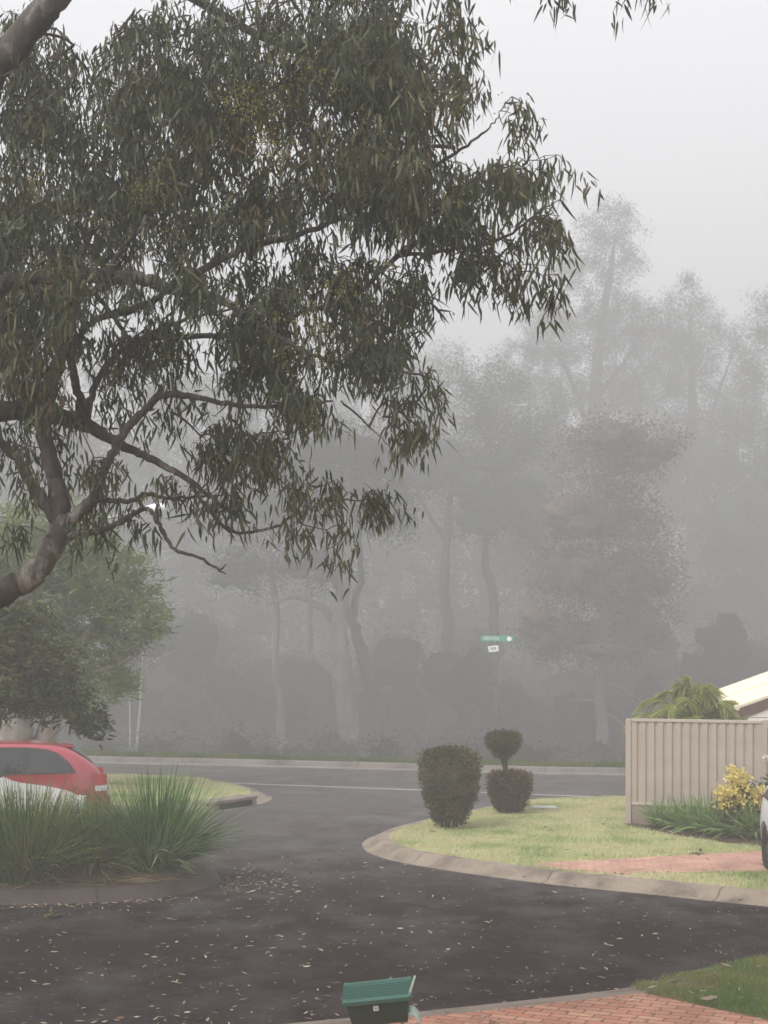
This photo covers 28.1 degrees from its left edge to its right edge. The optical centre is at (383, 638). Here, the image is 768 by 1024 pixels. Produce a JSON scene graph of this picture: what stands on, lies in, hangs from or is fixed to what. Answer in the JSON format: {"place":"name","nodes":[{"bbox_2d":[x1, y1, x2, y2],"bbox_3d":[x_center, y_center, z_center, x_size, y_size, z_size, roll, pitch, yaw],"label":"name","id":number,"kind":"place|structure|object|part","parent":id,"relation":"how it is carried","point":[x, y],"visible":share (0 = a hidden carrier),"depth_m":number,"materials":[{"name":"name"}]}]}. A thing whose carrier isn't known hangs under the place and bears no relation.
{"place":"outdoors","nodes":[
{"label":"outdoors","id":0,"kind":"place"},
{"bbox_2d":[0,775,89,819],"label":"parked car","id":1,"kind":"object","parent":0,"point":[23,786],"visible":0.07,"depth_m":24.05,"materials":[{"name":"white paint"}]},
{"bbox_2d":[0,728,110,809],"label":"parked car","id":2,"kind":"object","parent":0,"point":[45,759],"visible":0.4,"depth_m":26.27,"materials":[{"name":"red paint"}]},
{"bbox_3d":[-6.437,2.090,26.086,0.600,0.426,0.170,0,0,-14],"label":"window","id":3,"kind":"part","parent":2,"relation":"part of","materials":[{"name":"grey glass"}]},
{"bbox_3d":[-6.457,2.097,26.083,2.400,0.484,0.187,0,0,-14],"label":"window frame","id":4,"kind":"part","parent":2,"relation":"part of","materials":[{"name":"black rubber"}]},
{"bbox_3d":[-5.709,2.089,26.265,0.700,0.403,0.168,0,0,-14],"label":"window","id":5,"kind":"part","parent":2,"relation":"part of","materials":[{"name":"grey glass"}]},
{"bbox_3d":[-5.369,2.021,27.104,0.400,0.287,1.109,0,0,-14],"label":"rear window","id":6,"kind":"part","parent":2,"relation":"part of","materials":[{"name":"grey glass"}]},
{"bbox_2d":[0,862,197,888],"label":"garden bed","id":7,"kind":"object","parent":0,"point":[194,867],"visible":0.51,"depth_m":19.61,"materials":[{"name":"brown soil"}]},
{"bbox_2d":[0,766,142,885],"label":"grass clump","id":8,"kind":"object","parent":7,"relation":"on","point":[19,828],"visible":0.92,"depth_m":19.45,"materials":[{"name":"green plant"}]},
{"bbox_2d":[34,779,139,824],"bbox_3d":[-4.184,2.576,21.314,2.476,1.328,2.433,0,0,24],"label":"grass clump","id":9,"kind":"object","parent":7,"relation":"on","point":[84,805],"visible":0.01,"depth_m":21.39,"materials":[{"name":"green plant"}]},
{"bbox_2d":[0,860,206,888],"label":"dry straw","id":10,"kind":"object","parent":7,"relation":"on","point":[115,877],"visible":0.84,"depth_m":19.82,"materials":[{"name":"brown plant"}]},
{"bbox_2d":[9,786,202,885],"bbox_3d":[-3.769,2.662,20.304,2.950,1.527,2.783,0,0,0],"label":"grass clump","id":11,"kind":"object","parent":7,"relation":"on","point":[105,867],"visible":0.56,"depth_m":19.96,"materials":[{"name":"green plant"}]},
{"bbox_2d":[47,757,291,879],"bbox_3d":[-3.003,2.353,20.479,3.318,1.616,3.316,0,0,-32],"label":"grass clump","id":12,"kind":"object","parent":7,"relation":"on","point":[171,824],"visible":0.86,"depth_m":20.11,"materials":[{"name":"green plant"}]},
{"bbox_2d":[103,772,250,805],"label":"lawn","id":13,"kind":"structure","parent":0,"point":[176,790],"depth_m":32.45,"materials":[{"name":"plant"}]},
{"bbox_2d":[0,595,115,750],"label":"shade tree","id":14,"kind":"object","parent":13,"relation":"on","point":[20,629],"visible":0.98,"depth_m":21.65,"materials":[{"name":"green plant"}]},
{"bbox_2d":[0,483,180,741],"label":"verge tree","id":15,"kind":"object","parent":13,"relation":"on","point":[104,625],"visible":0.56,"depth_m":31.07,"materials":[{"name":"green plant"}]},
{"bbox_2d":[49,503,165,682],"bbox_3d":[-6.162,0.075,34.200,2.625,6.170,0.240,0,0,0],"label":"street lamp","id":16,"kind":"object","parent":13,"relation":"on","point":[153,506],"visible":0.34,"depth_m":34.15,"materials":[{"name":"metal"}]},
{"bbox_2d":[0,763,767,1023],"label":"road","id":17,"kind":"structure","parent":0,"point":[325,825],"depth_m":17.18,"materials":[{"name":"grey asphalt"}]},
{"bbox_2d":[39,907,62,916],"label":"leaf sprig","id":18,"kind":"object","parent":17,"relation":"on","point":[49,913],"visible":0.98,"depth_m":18.04,"materials":[{"name":"plant"}]},
{"bbox_2d":[0,859,219,905],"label":"kerb","id":19,"kind":"structure","parent":17,"relation":"on","point":[210,878],"depth_m":19.23,"materials":[{"name":"concrete"}]},
{"bbox_2d":[101,774,271,813],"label":"kerb","id":20,"kind":"structure","parent":17,"relation":"on","point":[262,798],"depth_m":30.97,"materials":[{"name":"concrete"}]},
{"bbox_2d":[197,794,257,810],"bbox_3d":[-3.014,3.173,29.675,0.440,0.180,1.350,0,0,31],"label":"drain inlet","id":21,"kind":"object","parent":20,"relation":"on","point":[247,800],"visible":0.88,"depth_m":29.55,"materials":[{"name":"concrete"}]},
{"bbox_2d":[237,783,414,789],"bbox_3d":[-1.282,3.276,33.952,4.831,0.001,0.110,0,0,20],"label":"road marking","id":22,"kind":"object","parent":17,"relation":"on","point":[326,786],"visible":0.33,"depth_m":33.95,"materials":[{"name":"paint"}]},
{"bbox_2d":[88,756,625,775],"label":"kerb","id":23,"kind":"structure","parent":17,"relation":"on","point":[356,765],"depth_m":39.08,"materials":[{"name":"grey concrete"}]},
{"bbox_2d":[0,848,765,1023],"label":"leaf litter","id":24,"kind":"object","parent":17,"relation":"on","point":[207,1019],"visible":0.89,"depth_m":16.72,"materials":[{"name":"brown plant"}]},
{"bbox_2d":[480,792,568,795],"bbox_3d":[2.415,3.276,32.539,3.084,0.001,0.110,0,0,22],"label":"road marking","id":25,"kind":"object","parent":17,"relation":"on","point":[535,794],"visible":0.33,"depth_m":32.21,"materials":[{"name":"paint"}]},
{"bbox_2d":[288,964,767,1023],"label":"kerb","id":26,"kind":"structure","parent":17,"relation":"on","point":[617,992],"depth_m":13.59,"materials":[{"name":"concrete"}]},
{"bbox_2d":[362,796,767,906],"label":"kerb","id":27,"kind":"structure","parent":17,"relation":"on","point":[385,845],"depth_m":20.61,"materials":[{"name":"concrete"}]},
{"bbox_2d":[0,0,767,612],"label":"sky","id":28,"kind":"structure","parent":0,"point":[672,116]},
{"bbox_2d":[80,612,750,767],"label":"forest floor","id":29,"kind":"structure","parent":0,"point":[315,646],"depth_m":203.76,"materials":[{"name":"soil"}]},
{"bbox_2d":[0,369,60,605],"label":"gum tree","id":30,"kind":"object","parent":29,"relation":"on","point":[5,495],"visible":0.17,"depth_m":140.31,"materials":[{"name":"grey plant"}]},
{"bbox_2d":[0,346,102,604],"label":"gum tree","id":31,"kind":"object","parent":29,"relation":"on","point":[35,433],"visible":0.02,"depth_m":172.66,"materials":[{"name":"grey plant"}]},
{"bbox_2d":[8,408,139,659],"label":"gum tree","id":32,"kind":"object","parent":29,"relation":"on","point":[80,452],"visible":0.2,"depth_m":117.95,"materials":[{"name":"grey plant"}]},
{"bbox_2d":[31,339,200,642],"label":"gum tree","id":33,"kind":"object","parent":29,"relation":"on","point":[138,480],"visible":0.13,"depth_m":146.17,"materials":[{"name":"grey plant"}]},
{"bbox_2d":[108,619,186,750],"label":"sapling","id":34,"kind":"object","parent":29,"relation":"on","point":[159,651],"visible":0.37,"depth_m":86.85,"materials":[{"name":"green plant"}]},
{"bbox_2d":[106,381,211,660],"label":"gum tree","id":35,"kind":"object","parent":29,"relation":"on","point":[168,462],"visible":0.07,"depth_m":178.25,"materials":[{"name":"grey plant"}]},
{"bbox_2d":[96,366,270,638],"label":"gum tree","id":36,"kind":"object","parent":29,"relation":"on","point":[187,570],"visible":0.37,"depth_m":129.06,"materials":[{"name":"grey plant"}]},
{"bbox_2d":[149,362,281,625],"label":"gum tree","id":37,"kind":"object","parent":29,"relation":"on","point":[205,604],"visible":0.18,"depth_m":156.43,"materials":[{"name":"grey plant"}]},
{"bbox_2d":[188,363,305,652],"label":"gum tree","id":38,"kind":"object","parent":29,"relation":"on","point":[255,616],"visible":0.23,"depth_m":135.48,"materials":[{"name":"grey plant"}]},
{"bbox_2d":[199,479,315,749],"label":"gum tree","id":39,"kind":"object","parent":29,"relation":"on","point":[238,577],"visible":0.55,"depth_m":89.87,"materials":[{"name":"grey plant"}]},
{"bbox_2d":[268,466,354,745],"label":"gum tree","id":40,"kind":"object","parent":29,"relation":"on","point":[309,635],"visible":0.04,"depth_m":103.62,"materials":[{"name":"grey plant"}]},
{"bbox_2d":[259,373,365,654],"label":"gum tree","id":41,"kind":"object","parent":29,"relation":"on","point":[295,641],"visible":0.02,"depth_m":177.00,"materials":[{"name":"grey plant"}]},
{"bbox_2d":[250,377,390,673],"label":"gum tree","id":42,"kind":"object","parent":29,"relation":"on","point":[325,625],"visible":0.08,"depth_m":153.19,"materials":[{"name":"grey plant"}]},
{"bbox_2d":[227,409,429,756],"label":"gum tree","id":43,"kind":"object","parent":29,"relation":"on","point":[367,450],"visible":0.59,"depth_m":87.36,"materials":[{"name":"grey plant"}]},
{"bbox_2d":[270,445,416,755],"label":"gum tree","id":44,"kind":"object","parent":29,"relation":"on","point":[374,716],"visible":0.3,"depth_m":89.67,"materials":[{"name":"grey plant"}]},
{"bbox_2d":[78,747,625,767],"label":"verge grass","id":45,"kind":"structure","parent":29,"relation":"on","point":[172,754],"depth_m":39.80,"materials":[{"name":"green plant"}]},
{"bbox_2d":[298,358,445,644],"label":"gum tree","id":46,"kind":"object","parent":29,"relation":"on","point":[370,582],"visible":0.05,"depth_m":181.84,"materials":[{"name":"grey plant"}]},
{"bbox_2d":[0,399,760,675],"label":"woodland","id":47,"kind":"object","parent":29,"relation":"on","point":[677,509],"visible":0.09,"depth_m":162.11,"materials":[{"name":"grey plant"}]},
{"bbox_2d":[31,599,767,762],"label":"undergrowth","id":48,"kind":"object","parent":29,"relation":"on","point":[212,690],"visible":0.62,"depth_m":97.62,"materials":[{"name":"grey plant"}]},
{"bbox_2d":[351,355,456,635],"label":"gum tree","id":49,"kind":"object","parent":29,"relation":"on","point":[398,613],"visible":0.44,"depth_m":143.34,"materials":[{"name":"grey plant"}]},
{"bbox_2d":[365,332,511,652],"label":"gum tree","id":50,"kind":"object","parent":29,"relation":"on","point":[436,359],"visible":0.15,"depth_m":162.87,"materials":[{"name":"grey plant"}]},
{"bbox_2d":[372,398,571,724],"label":"gum tree","id":51,"kind":"object","parent":29,"relation":"on","point":[470,480],"visible":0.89,"depth_m":105.36,"materials":[{"name":"grey plant"}]},
{"bbox_2d":[414,384,548,631],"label":"gum tree","id":52,"kind":"object","parent":29,"relation":"on","point":[464,616],"visible":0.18,"depth_m":148.31,"materials":[{"name":"grey plant"}]},
{"bbox_2d":[418,350,562,682],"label":"gum tree","id":53,"kind":"object","parent":29,"relation":"on","point":[533,484],"visible":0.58,"depth_m":107.68,"materials":[{"name":"grey plant"}]},
{"bbox_2d":[481,634,512,730],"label":"street sign","id":54,"kind":"object","parent":29,"relation":"on","point":[496,638],"visible":0.98,"depth_m":40.59,"materials":[{"name":"green metal"}]},
{"bbox_2d":[447,365,602,673],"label":"gum tree","id":55,"kind":"object","parent":29,"relation":"on","point":[541,473],"visible":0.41,"depth_m":130.46,"materials":[{"name":"grey plant"}]},
{"bbox_2d":[500,410,574,661],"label":"gum tree","id":56,"kind":"object","parent":29,"relation":"on","point":[523,594],"visible":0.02,"depth_m":175.70,"materials":[{"name":"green plant"}]},
{"bbox_2d":[477,187,711,667],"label":"gum tree","id":57,"kind":"object","parent":29,"relation":"on","point":[597,390],"visible":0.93,"depth_m":144.97,"materials":[{"name":"grey plant"}]},
{"bbox_2d":[550,407,647,617],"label":"gum tree","id":58,"kind":"object","parent":29,"relation":"on","point":[602,473],"visible":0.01,"depth_m":181.71,"materials":[{"name":"grey plant"}]},
{"bbox_2d":[505,399,695,744],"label":"wattle tree","id":59,"kind":"object","parent":29,"relation":"on","point":[624,582],"visible":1,"depth_m":87.34,"materials":[{"name":"grey plant"}]},
{"bbox_2d":[605,375,684,615],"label":"gum tree","id":60,"kind":"object","parent":29,"relation":"on","point":[654,422],"visible":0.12,"depth_m":167.55,"materials":[{"name":"grey plant"}]},
{"bbox_2d":[618,268,767,663],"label":"gum tree","id":61,"kind":"object","parent":29,"relation":"on","point":[697,474],"visible":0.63,"depth_m":150.34,"materials":[{"name":"grey plant"}]},
{"bbox_2d":[664,284,767,650],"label":"gum tree","id":62,"kind":"object","parent":29,"relation":"on","point":[730,539],"visible":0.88,"depth_m":135.05,"materials":[{"name":"grey plant"}]},
{"bbox_2d":[677,379,767,611],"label":"gum tree","id":63,"kind":"object","parent":29,"relation":"on","point":[720,400],"visible":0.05,"depth_m":171.88,"materials":[{"name":"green plant"}]},
{"bbox_2d":[389,795,767,889],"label":"lawn","id":64,"kind":"structure","parent":0,"point":[631,875],"depth_m":23.48,"materials":[{"name":"plant"}]},
{"bbox_2d":[416,743,483,828],"bbox_3d":[1.100,2.449,25.556,1.149,1.413,1.160,0,0,0],"label":"clipped bush","id":65,"kind":"object","parent":64,"relation":"on","point":[450,787],"visible":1,"depth_m":25.30,"materials":[{"name":"green plant"}]},
{"bbox_2d":[483,728,533,813],"bbox_3d":[2.245,2.394,27.708,0.967,1.611,0.919,0,0,0],"label":"topiary bush","id":66,"kind":"object","parent":64,"relation":"on","point":[507,792],"visible":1,"depth_m":27.53,"materials":[{"name":"green plant"}]},
{"bbox_2d":[530,806,558,809],"bbox_3d":[2.972,3.135,28.454,0.500,0.039,0.420,0,0,0],"label":"pit lid","id":67,"kind":"object","parent":64,"relation":"on","point":[547,807],"visible":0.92,"depth_m":28.29,"materials":[{"name":"concrete"}]},
{"bbox_2d":[431,822,767,878],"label":"leaf litter","id":68,"kind":"object","parent":64,"relation":"on","point":[624,844],"visible":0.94,"depth_m":22.72,"materials":[{"name":"brown plant"}]},
{"bbox_2d":[617,675,754,744],"bbox_3d":[5.672,1.952,28.092,2.815,2.564,1.795,0,0,0],"label":"palm","id":69,"kind":"object","parent":64,"relation":"on","point":[692,704],"visible":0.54,"depth_m":28.02,"materials":[{"name":"green plant"}]},
{"bbox_2d":[626,823,761,845],"bbox_3d":[7.871,3.155,23.981,8.360,0.050,2.547,0,0,12],"label":"garden bed","id":70,"kind":"object","parent":64,"relation":"on","point":[732,840],"visible":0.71,"depth_m":24.38,"materials":[{"name":"brown soil"}]},
{"bbox_2d":[631,794,681,827],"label":"strap leaf plant","id":71,"kind":"object","parent":70,"relation":"on","point":[661,816],"visible":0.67,"depth_m":25.39,"materials":[{"name":"green plant"}]},
{"bbox_2d":[643,791,712,832],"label":"strap leaf plant","id":72,"kind":"object","parent":70,"relation":"on","point":[674,820],"visible":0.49,"depth_m":25.08,"materials":[{"name":"green plant"}]},
{"bbox_2d":[626,718,767,823],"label":"fence","id":73,"kind":"object","parent":70,"relation":"on","point":[666,758],"visible":0.62,"depth_m":25.69,"materials":[{"name":"beige metal"}]},
{"bbox_2d":[662,791,746,834],"bbox_3d":[5.212,2.778,24.754,1.647,0.731,2.022,0,0,0],"label":"strap leaf plant","id":74,"kind":"object","parent":70,"relation":"on","point":[693,818],"visible":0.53,"depth_m":24.66,"materials":[{"name":"green plant"}]},
{"bbox_2d":[688,798,760,840],"bbox_3d":[5.624,2.819,24.220,1.671,0.816,1.898,0,0,0],"label":"strap leaf plant","id":75,"kind":"object","parent":70,"relation":"on","point":[717,825],"visible":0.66,"depth_m":24.16,"materials":[{"name":"green plant"}]},
{"bbox_2d":[702,796,760,841],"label":"strap leaf plant","id":76,"kind":"object","parent":70,"relation":"on","point":[752,826],"visible":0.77,"depth_m":23.91,"materials":[{"name":"green plant"}]},
{"bbox_2d":[709,764,765,827],"bbox_3d":[5.574,2.560,24.216,0.860,1.148,0.916,0,0,0],"label":"flowering shrub","id":77,"kind":"object","parent":70,"relation":"on","point":[737,792],"visible":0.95,"depth_m":24.11,"materials":[{"name":"yellow plant"}]},
{"bbox_2d":[746,755,767,812],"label":"garden shrub","id":78,"kind":"object","parent":70,"relation":"on","point":[766,779],"visible":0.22,"depth_m":24.66,"materials":[{"name":"green plant"}]},
{"bbox_2d":[714,671,767,719],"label":"house","id":79,"kind":"structure","parent":64,"relation":"on","point":[748,691],"depth_m":29.57,"materials":[{"name":"white paint"}]},
{"bbox_2d":[394,993,767,1023],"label":"brick driveway","id":80,"kind":"structure","parent":0,"point":[611,1010],"depth_m":13.04,"materials":[{"name":"red brick"}]},
{"bbox_2d":[342,975,420,1023],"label":"mailbox","id":81,"kind":"object","parent":80,"relation":"on","point":[384,1001],"visible":1,"depth_m":9.37,"materials":[{"name":"green plastic"}]},
{"bbox_2d":[440,963,761,1022],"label":"leaf litter","id":82,"kind":"object","parent":80,"relation":"on","point":[490,1020],"visible":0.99,"depth_m":13.61,"materials":[{"name":"brown plant"}]},
{"bbox_2d":[535,851,767,874],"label":"brick driveway","id":83,"kind":"structure","parent":0,"point":[748,861],"depth_m":21.46,"materials":[{"name":"red brick"}]},
{"bbox_2d":[689,848,705,855],"bbox_3d":[4.542,3.125,22.375,0.322,0.100,0.290,0,0,-21],"label":"bark strip","id":84,"kind":"object","parent":83,"relation":"on","point":[700,850],"visible":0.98,"depth_m":22.43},
{"bbox_2d":[760,786,767,868],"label":"parked car","id":85,"kind":"object","parent":83,"relation":"on","point":[764,822],"visible":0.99,"depth_m":20.98,"materials":[{"name":"paint"}]},
{"bbox_2d":[629,952,767,1019],"bbox_3d":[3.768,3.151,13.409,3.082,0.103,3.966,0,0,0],"label":"verge grass","id":86,"kind":"structure","parent":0,"point":[724,994],"depth_m":14.04,"materials":[{"name":"green plant"}]},
{"bbox_2d":[0,0,669,608],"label":"gum tree","id":87,"kind":"object","parent":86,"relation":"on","point":[384,92],"visible":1,"depth_m":9.65,"materials":[{"name":"green plant"}]},
{"bbox_2d":[701,996,716,999],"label":"dry leaf","id":88,"kind":"object","parent":86,"relation":"on","point":[709,997],"visible":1,"depth_m":13.37,"materials":[{"name":"beige plant"}]}
]}

